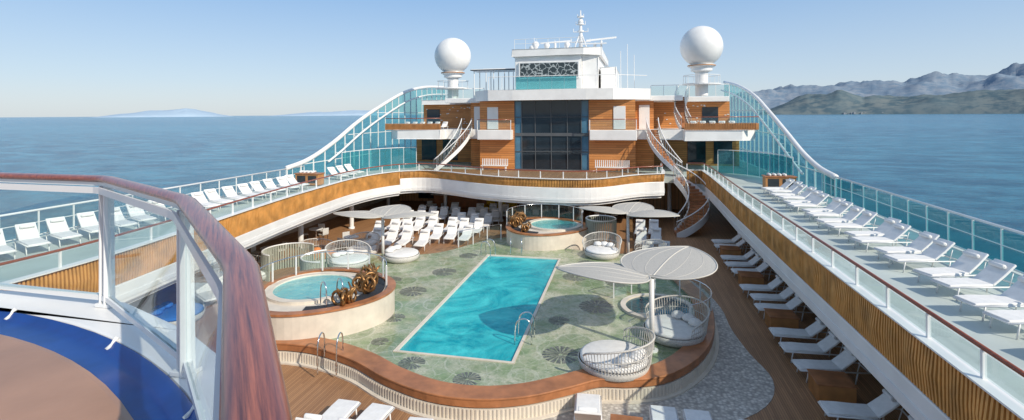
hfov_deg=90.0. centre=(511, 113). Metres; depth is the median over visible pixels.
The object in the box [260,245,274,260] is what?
cafe table
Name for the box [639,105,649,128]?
door
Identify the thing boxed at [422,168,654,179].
balcony floor
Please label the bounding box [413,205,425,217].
sun lounger
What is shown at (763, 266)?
sun lounger
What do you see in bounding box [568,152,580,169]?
window
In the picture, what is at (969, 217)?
glass railing
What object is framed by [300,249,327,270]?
slatted screen
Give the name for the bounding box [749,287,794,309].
sun lounger
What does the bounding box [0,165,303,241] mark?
glass railing
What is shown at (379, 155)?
wind break
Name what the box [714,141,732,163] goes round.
window
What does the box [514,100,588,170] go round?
window frame
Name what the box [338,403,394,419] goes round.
sun lounger
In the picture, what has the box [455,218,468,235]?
sun lounger
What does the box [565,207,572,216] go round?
cafe chair
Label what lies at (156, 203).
sun lounger
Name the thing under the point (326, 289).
pool handrail
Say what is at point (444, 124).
sun lounger
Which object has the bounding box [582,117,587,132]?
window
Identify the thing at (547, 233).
hot tub
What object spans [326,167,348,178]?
sun lounger
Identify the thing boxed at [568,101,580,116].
window
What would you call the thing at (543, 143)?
window
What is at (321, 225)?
cafe chair
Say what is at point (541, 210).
glass railing
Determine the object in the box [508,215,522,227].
sculpture
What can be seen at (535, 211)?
cafe chair
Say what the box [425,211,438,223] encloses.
sun lounger
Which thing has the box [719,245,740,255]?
side table
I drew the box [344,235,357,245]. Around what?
cafe table
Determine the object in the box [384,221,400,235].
sun lounger
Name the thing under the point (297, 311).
hot tub
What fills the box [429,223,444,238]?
sun lounger
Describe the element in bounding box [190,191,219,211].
sun lounger
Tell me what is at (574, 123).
window
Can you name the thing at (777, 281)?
sun lounger
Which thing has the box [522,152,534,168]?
window
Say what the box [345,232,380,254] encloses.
round daybed
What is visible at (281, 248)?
cafe chair
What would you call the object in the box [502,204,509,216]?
sun lounger
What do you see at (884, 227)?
sun lounger
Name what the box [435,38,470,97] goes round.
radome
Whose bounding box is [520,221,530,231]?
sculpture
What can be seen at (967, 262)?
sun lounger
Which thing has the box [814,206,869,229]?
sun lounger
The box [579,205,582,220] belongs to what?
column
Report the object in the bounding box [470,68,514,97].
roof canopy
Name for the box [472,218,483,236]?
sun lounger
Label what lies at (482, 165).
slatted bench
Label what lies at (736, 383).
pebble path
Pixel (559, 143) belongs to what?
window
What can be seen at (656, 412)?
sun lounger
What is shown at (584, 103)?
window
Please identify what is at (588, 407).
sun lounger
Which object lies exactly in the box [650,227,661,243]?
sun lounger
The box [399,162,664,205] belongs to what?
balustrade
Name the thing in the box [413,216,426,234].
sun lounger
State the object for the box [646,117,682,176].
curved staircase
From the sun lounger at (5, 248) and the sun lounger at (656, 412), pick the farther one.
the sun lounger at (5, 248)
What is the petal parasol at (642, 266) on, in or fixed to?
on the pool terrace
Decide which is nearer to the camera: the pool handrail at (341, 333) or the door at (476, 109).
the pool handrail at (341, 333)
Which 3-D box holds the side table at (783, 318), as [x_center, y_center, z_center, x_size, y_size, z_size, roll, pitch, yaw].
[10.306,7.914,19.595,1.020,0.560,0.920,0,0,13]
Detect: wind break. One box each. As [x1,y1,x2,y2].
[342,147,416,170]
[726,150,792,177]
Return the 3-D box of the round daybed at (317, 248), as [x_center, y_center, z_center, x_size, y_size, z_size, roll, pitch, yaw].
[-10.983,7.808,29.077,2.130,1.126,2.260,0,0,13]
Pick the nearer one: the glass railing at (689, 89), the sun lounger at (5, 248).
the sun lounger at (5, 248)
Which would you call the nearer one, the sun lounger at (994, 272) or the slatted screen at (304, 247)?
the sun lounger at (994, 272)
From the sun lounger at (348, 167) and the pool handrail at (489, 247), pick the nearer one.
the pool handrail at (489, 247)
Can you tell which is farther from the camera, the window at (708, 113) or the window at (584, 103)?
the window at (708, 113)
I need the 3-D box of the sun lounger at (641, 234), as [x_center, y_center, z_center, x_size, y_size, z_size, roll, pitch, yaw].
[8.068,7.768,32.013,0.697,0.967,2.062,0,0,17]
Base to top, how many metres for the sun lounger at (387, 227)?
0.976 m
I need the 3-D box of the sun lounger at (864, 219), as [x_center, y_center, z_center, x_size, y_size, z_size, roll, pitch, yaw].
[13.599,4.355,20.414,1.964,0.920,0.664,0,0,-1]
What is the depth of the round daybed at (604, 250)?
27.87 m
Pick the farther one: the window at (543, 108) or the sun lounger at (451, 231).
the window at (543, 108)
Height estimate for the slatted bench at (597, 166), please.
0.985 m
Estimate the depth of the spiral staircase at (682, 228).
35.73 m
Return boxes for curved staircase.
[434,118,471,169]
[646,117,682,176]
[674,86,690,128]
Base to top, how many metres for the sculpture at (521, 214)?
0.763 m
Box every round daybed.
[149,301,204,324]
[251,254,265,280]
[299,238,336,261]
[325,239,370,267]
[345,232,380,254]
[384,245,419,263]
[578,326,655,381]
[582,231,621,259]
[634,239,666,249]
[643,295,709,347]
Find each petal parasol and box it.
[333,204,434,253]
[555,246,717,352]
[577,202,679,252]
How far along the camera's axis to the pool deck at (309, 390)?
21.17 m
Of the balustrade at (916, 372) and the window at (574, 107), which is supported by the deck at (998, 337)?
the balustrade at (916, 372)
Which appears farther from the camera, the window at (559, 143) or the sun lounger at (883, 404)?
the window at (559, 143)
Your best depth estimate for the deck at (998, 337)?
17.00 m
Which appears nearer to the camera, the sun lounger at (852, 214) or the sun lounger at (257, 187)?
the sun lounger at (852, 214)
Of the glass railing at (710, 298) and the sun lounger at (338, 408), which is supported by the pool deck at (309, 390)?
the sun lounger at (338, 408)
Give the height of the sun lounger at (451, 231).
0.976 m
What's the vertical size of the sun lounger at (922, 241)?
0.920 m
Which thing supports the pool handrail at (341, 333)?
on the pool terrace
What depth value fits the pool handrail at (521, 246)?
28.39 m
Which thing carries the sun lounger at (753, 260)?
on the pool deck at (309, 390)
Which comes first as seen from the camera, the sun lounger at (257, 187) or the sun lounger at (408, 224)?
the sun lounger at (257, 187)
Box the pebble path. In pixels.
[543,280,774,419]
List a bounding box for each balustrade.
[0,164,400,303]
[0,172,291,419]
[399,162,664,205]
[686,163,1023,419]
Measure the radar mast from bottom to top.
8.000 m
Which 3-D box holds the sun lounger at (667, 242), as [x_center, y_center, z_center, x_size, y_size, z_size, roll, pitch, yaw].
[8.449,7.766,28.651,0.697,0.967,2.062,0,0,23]
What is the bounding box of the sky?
[0,0,1023,116]
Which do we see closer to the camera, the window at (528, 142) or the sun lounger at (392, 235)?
the sun lounger at (392, 235)
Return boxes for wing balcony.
[385,98,479,165]
[635,95,758,168]
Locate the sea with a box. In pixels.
[0,114,1023,273]
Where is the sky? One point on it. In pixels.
(59, 58)
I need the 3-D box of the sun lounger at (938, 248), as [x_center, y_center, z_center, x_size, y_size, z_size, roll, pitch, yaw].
[12.671,4.361,15.827,1.964,0.920,0.664,0,0,1]
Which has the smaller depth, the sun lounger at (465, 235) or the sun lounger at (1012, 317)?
the sun lounger at (1012, 317)
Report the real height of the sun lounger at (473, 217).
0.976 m
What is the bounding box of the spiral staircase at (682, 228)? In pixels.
[674,164,709,236]
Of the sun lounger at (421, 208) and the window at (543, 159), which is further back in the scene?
the window at (543, 159)
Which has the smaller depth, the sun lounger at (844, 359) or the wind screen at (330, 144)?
the sun lounger at (844, 359)
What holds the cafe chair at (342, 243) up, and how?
on the pool deck at (309, 390)
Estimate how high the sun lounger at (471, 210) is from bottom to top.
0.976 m
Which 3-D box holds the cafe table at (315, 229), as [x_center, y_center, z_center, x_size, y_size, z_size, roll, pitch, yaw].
[-13.068,8.015,34.149,0.900,0.740,0.900,0,0,13]
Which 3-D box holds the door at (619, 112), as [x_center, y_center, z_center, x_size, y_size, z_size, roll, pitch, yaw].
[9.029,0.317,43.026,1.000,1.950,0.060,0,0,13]
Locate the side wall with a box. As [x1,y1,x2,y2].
[256,196,393,245]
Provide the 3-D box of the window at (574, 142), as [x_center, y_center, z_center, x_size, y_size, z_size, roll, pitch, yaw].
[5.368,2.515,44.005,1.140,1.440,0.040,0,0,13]
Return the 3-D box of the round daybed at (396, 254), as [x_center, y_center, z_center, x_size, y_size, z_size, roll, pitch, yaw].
[-5.931,7.508,27.547,1.900,0.660,1.900,0,0,13]
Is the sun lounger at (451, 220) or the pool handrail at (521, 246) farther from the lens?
the sun lounger at (451, 220)
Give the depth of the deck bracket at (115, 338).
3.53 m
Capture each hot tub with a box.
[264,267,395,339]
[506,217,587,250]
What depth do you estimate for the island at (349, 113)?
27657.52 m
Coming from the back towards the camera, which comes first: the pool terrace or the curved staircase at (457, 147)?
the curved staircase at (457, 147)
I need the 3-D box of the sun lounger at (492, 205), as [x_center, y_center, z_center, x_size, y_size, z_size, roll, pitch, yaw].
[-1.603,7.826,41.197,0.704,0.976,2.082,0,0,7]
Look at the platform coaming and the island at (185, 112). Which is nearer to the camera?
the platform coaming
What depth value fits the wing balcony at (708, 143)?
46.65 m
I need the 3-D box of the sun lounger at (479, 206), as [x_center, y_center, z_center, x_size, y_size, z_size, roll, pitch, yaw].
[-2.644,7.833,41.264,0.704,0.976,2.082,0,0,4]
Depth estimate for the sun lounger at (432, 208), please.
40.57 m
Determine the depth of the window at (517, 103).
45.05 m
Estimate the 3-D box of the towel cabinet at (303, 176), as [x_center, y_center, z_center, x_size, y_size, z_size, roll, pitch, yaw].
[-14.155,4.458,35.819,1.900,0.966,0.800,0,0,13]
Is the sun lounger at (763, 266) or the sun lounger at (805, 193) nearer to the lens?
the sun lounger at (763, 266)
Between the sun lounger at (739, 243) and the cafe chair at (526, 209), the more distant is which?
the cafe chair at (526, 209)
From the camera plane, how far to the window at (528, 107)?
44.85 m
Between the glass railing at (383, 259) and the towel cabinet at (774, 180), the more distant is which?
the towel cabinet at (774, 180)
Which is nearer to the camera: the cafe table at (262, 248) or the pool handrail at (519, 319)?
the pool handrail at (519, 319)
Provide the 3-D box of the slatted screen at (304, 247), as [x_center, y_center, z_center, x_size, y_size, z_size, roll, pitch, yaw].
[-12.088,7.711,27.052,1.604,1.335,2.680,0,0,33]
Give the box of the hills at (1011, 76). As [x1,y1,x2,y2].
[728,63,1023,113]
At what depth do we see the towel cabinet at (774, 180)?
32.25 m
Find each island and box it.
[90,108,232,117]
[274,110,412,115]
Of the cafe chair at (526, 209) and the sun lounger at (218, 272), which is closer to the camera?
the sun lounger at (218, 272)
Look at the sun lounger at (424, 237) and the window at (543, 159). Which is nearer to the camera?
the sun lounger at (424, 237)
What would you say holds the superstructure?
on the deck at (998, 337)
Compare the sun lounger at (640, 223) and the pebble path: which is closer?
the pebble path
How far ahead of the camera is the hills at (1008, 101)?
6230.13 m
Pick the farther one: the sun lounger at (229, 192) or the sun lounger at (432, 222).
the sun lounger at (432, 222)
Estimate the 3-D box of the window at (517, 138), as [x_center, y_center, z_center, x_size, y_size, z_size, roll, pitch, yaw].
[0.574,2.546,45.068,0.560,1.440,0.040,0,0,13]
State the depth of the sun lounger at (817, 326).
18.19 m
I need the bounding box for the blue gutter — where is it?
[0,311,196,419]
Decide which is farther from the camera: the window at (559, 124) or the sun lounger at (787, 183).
the window at (559, 124)
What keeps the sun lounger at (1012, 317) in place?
on the deck at (998, 337)
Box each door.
[474,107,479,128]
[487,107,497,128]
[613,106,625,128]
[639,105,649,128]
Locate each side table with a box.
[610,414,642,419]
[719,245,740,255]
[737,271,764,284]
[764,308,799,328]
[807,369,857,402]
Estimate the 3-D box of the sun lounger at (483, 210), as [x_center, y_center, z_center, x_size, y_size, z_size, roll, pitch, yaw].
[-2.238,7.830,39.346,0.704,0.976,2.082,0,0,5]
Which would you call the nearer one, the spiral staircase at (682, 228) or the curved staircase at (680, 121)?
the spiral staircase at (682, 228)
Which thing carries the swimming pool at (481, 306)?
in the pool terrace
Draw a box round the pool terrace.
[276,237,718,419]
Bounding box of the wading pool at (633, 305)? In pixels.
[620,293,693,320]
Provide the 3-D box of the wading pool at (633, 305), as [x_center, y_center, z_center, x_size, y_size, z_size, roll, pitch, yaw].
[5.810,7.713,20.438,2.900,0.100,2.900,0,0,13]
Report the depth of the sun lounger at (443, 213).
40.23 m
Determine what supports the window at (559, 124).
in the superstructure
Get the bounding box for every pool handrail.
[317,332,343,374]
[320,278,343,307]
[480,239,495,258]
[510,238,522,254]
[514,311,534,344]
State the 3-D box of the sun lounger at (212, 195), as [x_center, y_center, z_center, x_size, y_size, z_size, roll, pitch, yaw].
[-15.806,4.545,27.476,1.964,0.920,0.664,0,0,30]
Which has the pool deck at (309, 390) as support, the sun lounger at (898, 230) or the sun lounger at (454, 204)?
the sun lounger at (454, 204)
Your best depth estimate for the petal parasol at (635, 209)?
29.41 m
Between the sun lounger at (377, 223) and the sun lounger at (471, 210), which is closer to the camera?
the sun lounger at (377, 223)
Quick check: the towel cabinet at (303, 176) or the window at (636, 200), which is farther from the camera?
the window at (636, 200)
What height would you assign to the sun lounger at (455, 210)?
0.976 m
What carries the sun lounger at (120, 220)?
on the deck at (998, 337)
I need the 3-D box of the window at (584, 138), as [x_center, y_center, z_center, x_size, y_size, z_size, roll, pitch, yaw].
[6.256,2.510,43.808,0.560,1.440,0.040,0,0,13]
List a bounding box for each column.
[298,224,303,241]
[349,205,354,228]
[443,194,446,206]
[498,201,502,221]
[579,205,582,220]
[667,183,670,211]
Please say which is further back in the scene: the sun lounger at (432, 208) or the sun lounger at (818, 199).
the sun lounger at (432, 208)
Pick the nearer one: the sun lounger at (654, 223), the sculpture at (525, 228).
the sculpture at (525, 228)
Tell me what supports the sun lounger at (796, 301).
on the pool deck at (309, 390)
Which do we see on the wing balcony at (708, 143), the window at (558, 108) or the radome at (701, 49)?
the radome at (701, 49)
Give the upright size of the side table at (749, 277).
0.560 m
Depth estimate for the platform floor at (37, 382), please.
2.99 m
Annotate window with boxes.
[418,193,433,198]
[422,139,436,159]
[427,109,439,123]
[443,140,457,159]
[515,101,520,116]
[515,118,520,132]
[515,136,520,150]
[515,152,521,168]
[522,101,534,116]
[522,117,534,132]
[522,136,534,150]
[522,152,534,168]
[535,101,550,116]
[536,117,550,132]
[536,136,550,150]
[536,152,550,168]
[551,101,566,116]
[551,117,566,132]
[552,136,566,150]
[552,152,566,168]
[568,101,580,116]
[568,117,580,132]
[568,136,580,151]
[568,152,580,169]
[582,101,587,116]
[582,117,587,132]
[582,136,587,151]
[582,152,588,169]
[610,199,638,203]
[687,141,705,163]
[702,107,717,122]
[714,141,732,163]
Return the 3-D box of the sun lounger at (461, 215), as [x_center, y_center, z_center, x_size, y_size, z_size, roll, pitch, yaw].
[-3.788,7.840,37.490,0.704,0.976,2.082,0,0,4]
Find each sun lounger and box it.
[0,228,16,258]
[12,222,50,255]
[43,216,82,247]
[74,211,98,240]
[114,207,138,232]
[124,204,156,227]
[145,200,175,220]
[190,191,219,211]
[195,276,216,305]
[204,188,232,208]
[213,267,222,284]
[220,186,247,205]
[236,183,263,200]
[249,181,276,196]
[262,178,285,195]
[276,176,299,192]
[284,174,309,187]
[295,399,360,419]
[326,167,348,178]
[336,165,356,177]
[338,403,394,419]
[344,164,363,174]
[367,227,384,244]
[368,221,385,235]
[379,228,399,249]
[384,218,401,232]
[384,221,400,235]
[394,228,414,245]
[398,221,413,239]
[399,217,413,229]
[408,417,432,419]
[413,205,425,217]
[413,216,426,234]
[413,229,430,250]
[425,206,438,218]
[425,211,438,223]
[425,217,437,233]
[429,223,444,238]
[438,207,448,218]
[441,122,448,129]
[443,217,457,231]
[443,223,457,243]
[446,202,458,217]
[448,207,460,218]
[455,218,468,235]
[457,212,465,225]
[457,224,472,240]
[466,207,475,219]
[469,213,479,226]
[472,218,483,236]
[476,203,483,212]
[479,207,487,217]
[483,213,492,226]
[488,203,496,212]
[491,208,499,225]
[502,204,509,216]
[574,393,601,419]
[634,219,645,238]
[634,227,646,244]
[642,241,653,248]
[648,219,658,233]
[649,405,678,419]
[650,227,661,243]
[658,241,669,246]
[682,409,712,419]
[711,232,747,247]
[714,237,750,253]
[720,247,762,265]
[724,253,762,272]
[730,259,777,280]
[739,275,787,297]
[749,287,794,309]
[754,293,813,320]
[761,178,794,193]
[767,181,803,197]
[768,317,828,345]
[770,184,806,201]
[777,186,816,202]
[778,331,843,362]
[783,190,825,209]
[786,193,828,213]
[791,346,870,384]
[801,197,847,219]
[805,201,852,223]
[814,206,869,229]
[818,389,907,419]
[824,210,878,236]
[843,217,906,245]
[849,222,912,251]
[873,231,945,263]
[883,238,956,272]
[912,249,988,281]
[930,259,1016,300]
[952,275,1023,320]
[982,310,1023,339]
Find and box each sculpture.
[331,282,357,305]
[352,271,378,293]
[360,263,379,280]
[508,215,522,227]
[514,211,526,222]
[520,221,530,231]
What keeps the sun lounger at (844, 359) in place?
on the pool deck at (309, 390)
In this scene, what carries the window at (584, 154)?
in the superstructure
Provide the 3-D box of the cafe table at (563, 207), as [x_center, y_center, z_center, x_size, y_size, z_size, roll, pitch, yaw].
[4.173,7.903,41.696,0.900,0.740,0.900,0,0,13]
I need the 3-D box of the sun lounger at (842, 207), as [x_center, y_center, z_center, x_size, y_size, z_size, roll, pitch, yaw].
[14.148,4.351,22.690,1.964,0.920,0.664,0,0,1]
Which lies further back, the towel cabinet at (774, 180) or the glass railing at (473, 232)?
the towel cabinet at (774, 180)
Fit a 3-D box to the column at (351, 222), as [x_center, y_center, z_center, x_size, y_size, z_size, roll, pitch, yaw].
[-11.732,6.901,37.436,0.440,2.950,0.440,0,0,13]
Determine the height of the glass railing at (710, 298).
0.920 m
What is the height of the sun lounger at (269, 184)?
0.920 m
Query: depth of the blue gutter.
3.30 m
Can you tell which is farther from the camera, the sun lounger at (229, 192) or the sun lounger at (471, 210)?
the sun lounger at (471, 210)
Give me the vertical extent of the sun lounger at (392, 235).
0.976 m
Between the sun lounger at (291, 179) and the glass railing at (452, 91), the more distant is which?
the glass railing at (452, 91)
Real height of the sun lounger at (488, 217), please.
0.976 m
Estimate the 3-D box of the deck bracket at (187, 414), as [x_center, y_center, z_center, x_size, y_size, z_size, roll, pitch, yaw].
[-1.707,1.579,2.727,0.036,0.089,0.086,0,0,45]
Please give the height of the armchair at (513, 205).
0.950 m
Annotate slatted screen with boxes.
[261,242,313,281]
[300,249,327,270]
[586,215,616,246]
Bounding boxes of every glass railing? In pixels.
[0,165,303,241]
[260,251,386,284]
[422,88,484,99]
[458,224,501,246]
[506,204,582,227]
[613,278,711,315]
[650,84,729,96]
[822,173,1023,273]
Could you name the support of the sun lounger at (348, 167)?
on the deck at (998, 337)
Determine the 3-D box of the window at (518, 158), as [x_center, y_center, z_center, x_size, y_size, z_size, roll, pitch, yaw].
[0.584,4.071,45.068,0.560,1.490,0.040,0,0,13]
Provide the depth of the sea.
407.33 m
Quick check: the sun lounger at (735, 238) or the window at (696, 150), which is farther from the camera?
the window at (696, 150)
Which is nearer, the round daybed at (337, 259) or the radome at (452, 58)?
the round daybed at (337, 259)
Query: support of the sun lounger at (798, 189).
on the deck at (998, 337)
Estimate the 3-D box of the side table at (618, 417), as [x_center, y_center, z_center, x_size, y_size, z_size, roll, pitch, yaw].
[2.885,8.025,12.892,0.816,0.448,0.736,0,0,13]
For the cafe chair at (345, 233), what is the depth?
32.52 m
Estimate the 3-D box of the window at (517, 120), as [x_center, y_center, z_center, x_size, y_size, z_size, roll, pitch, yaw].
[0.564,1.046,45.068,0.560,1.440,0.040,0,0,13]
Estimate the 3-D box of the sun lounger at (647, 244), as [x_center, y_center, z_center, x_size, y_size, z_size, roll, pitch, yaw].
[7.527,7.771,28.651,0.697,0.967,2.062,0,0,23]
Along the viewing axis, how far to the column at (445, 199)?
43.11 m
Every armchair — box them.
[484,200,494,209]
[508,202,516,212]
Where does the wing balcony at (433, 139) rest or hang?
on the deck at (998, 337)
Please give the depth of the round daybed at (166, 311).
20.55 m
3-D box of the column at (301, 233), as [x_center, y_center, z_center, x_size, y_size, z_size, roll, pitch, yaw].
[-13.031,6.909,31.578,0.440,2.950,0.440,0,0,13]
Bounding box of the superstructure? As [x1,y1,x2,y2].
[475,47,650,171]
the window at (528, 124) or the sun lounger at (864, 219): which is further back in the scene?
the window at (528, 124)
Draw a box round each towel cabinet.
[294,170,324,184]
[761,173,797,188]
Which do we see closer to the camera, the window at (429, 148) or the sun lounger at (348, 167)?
the sun lounger at (348, 167)
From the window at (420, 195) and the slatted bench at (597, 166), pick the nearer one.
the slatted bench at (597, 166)
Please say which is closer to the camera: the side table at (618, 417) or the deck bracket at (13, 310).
the deck bracket at (13, 310)
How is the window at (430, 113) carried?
in the wing balcony at (433, 139)
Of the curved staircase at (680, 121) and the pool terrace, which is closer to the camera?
the pool terrace
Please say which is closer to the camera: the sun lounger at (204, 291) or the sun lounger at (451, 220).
the sun lounger at (204, 291)
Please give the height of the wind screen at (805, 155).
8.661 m
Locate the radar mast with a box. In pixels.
[514,10,634,87]
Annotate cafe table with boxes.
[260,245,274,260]
[309,227,322,240]
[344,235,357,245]
[559,205,568,215]
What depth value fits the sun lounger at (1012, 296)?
12.20 m
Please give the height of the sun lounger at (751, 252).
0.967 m
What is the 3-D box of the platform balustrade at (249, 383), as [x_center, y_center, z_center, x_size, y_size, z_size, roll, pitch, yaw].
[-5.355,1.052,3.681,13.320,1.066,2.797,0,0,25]
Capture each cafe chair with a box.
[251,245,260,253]
[279,242,286,258]
[317,224,324,235]
[318,228,328,240]
[337,238,347,250]
[342,231,349,246]
[525,205,531,216]
[533,209,538,216]
[542,206,547,216]
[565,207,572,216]
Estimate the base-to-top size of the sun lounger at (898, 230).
0.920 m
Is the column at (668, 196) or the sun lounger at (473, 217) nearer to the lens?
the sun lounger at (473, 217)
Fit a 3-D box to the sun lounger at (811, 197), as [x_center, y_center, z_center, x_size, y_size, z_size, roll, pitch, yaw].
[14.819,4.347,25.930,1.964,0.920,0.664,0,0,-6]
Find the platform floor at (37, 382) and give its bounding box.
[0,334,132,419]
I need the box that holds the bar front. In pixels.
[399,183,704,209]
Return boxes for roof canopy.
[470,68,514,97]
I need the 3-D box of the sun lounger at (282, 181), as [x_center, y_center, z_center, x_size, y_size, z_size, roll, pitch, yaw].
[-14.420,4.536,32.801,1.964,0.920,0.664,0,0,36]
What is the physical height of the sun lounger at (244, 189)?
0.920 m
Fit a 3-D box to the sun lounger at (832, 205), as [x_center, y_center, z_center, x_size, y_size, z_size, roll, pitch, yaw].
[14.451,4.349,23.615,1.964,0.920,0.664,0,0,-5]
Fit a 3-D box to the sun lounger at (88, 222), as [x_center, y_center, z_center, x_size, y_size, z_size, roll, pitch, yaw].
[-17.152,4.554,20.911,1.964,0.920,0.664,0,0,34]
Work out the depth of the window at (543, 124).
44.56 m
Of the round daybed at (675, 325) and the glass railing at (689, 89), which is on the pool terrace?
the round daybed at (675, 325)
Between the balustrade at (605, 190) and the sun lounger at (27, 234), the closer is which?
the sun lounger at (27, 234)
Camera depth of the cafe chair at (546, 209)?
41.10 m
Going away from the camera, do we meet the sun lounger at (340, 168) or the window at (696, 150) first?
the sun lounger at (340, 168)
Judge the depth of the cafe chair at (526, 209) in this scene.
41.27 m
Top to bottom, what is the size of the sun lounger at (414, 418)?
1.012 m
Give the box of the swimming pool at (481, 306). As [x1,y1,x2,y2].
[393,254,560,363]
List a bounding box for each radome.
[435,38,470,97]
[680,26,722,95]
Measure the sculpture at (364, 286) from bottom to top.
0.873 m
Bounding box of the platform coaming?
[0,290,215,419]
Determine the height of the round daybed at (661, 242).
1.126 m
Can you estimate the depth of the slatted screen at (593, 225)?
30.69 m
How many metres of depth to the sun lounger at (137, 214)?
23.14 m
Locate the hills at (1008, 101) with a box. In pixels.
[759,89,1023,114]
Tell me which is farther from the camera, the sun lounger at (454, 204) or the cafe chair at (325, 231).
the sun lounger at (454, 204)
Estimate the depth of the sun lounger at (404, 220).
36.75 m
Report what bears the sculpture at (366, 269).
on the hot tub at (297, 311)
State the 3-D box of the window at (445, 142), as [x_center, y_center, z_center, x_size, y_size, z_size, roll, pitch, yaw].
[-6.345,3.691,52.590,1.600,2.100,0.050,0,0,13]
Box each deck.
[0,157,1023,403]
[129,196,909,419]
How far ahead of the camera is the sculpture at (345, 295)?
18.36 m
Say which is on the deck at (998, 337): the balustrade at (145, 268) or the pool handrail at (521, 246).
the balustrade at (145, 268)
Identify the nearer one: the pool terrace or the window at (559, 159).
the pool terrace
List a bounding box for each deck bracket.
[4,308,16,319]
[105,336,118,349]
[182,405,193,418]
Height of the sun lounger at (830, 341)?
0.967 m
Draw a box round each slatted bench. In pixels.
[481,158,507,170]
[595,160,626,171]
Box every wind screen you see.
[285,85,447,179]
[721,81,838,197]
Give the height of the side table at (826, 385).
0.560 m
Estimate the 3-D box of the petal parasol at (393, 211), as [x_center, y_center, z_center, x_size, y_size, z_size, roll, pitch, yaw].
[-7.272,6.939,28.925,4.471,2.816,4.313,0,0,-37]
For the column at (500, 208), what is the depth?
39.51 m
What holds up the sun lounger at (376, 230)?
on the pool deck at (309, 390)
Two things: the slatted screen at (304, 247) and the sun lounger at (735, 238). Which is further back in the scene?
the sun lounger at (735, 238)
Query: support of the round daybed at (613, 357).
on the pool terrace
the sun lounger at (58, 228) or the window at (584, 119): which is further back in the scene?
the window at (584, 119)
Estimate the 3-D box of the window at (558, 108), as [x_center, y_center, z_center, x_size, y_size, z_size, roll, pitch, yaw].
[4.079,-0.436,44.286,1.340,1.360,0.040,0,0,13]
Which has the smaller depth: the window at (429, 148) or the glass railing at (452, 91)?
the glass railing at (452, 91)
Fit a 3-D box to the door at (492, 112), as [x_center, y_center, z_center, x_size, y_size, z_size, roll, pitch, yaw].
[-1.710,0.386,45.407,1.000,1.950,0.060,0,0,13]
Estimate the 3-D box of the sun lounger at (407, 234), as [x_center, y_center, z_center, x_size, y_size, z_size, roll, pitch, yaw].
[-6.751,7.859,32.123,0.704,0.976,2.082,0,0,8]
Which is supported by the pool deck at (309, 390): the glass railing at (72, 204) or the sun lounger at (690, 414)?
the sun lounger at (690, 414)
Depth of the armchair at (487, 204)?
43.72 m

